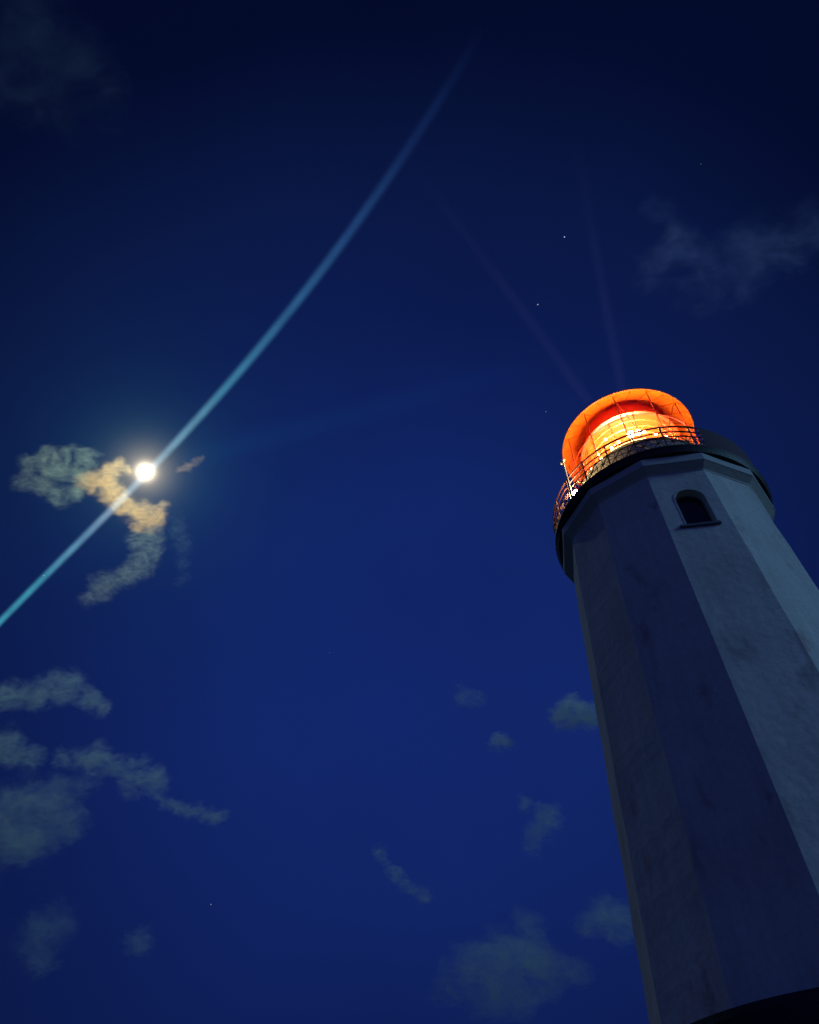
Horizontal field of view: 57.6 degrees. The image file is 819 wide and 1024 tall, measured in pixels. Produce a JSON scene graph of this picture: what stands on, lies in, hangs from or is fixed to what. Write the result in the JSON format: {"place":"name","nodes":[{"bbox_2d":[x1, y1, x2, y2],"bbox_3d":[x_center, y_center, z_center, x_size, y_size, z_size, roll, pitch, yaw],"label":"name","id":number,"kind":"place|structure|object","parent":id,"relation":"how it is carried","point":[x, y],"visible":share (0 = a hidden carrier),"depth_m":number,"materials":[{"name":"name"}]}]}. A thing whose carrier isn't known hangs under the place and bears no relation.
{"place":"outdoors","nodes":[
{"label":"outdoors","id":0,"kind":"place"},
{"bbox_2d":[139,465,151,477],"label":"moon","id":1,"kind":"object","parent":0,"point":[145,471],"visible":1,"depth_m":18717.87,"materials":[{"name":"white"}]},
{"bbox_2d":[0,0,818,1023],"label":"sky","id":2,"kind":"structure","parent":0,"point":[289,263],"materials":[{"name":"blue"}]},
{"bbox_2d":[553,388,818,1023],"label":"lighthouse","id":3,"kind":"object","parent":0,"point":[696,588],"visible":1,"depth_m":16.51,"materials":[{"name":"white concrete"}]},
{"bbox_2d":[673,489,721,528],"bbox_3d":[7.878,-0.054,20.800,1.080,1.726,0.406,-7,-50,6],"label":"window","id":4,"kind":"structure","parent":3,"relation":"in","point":[694,512],"depth_m":20.88,"materials":[{"name":"black"}]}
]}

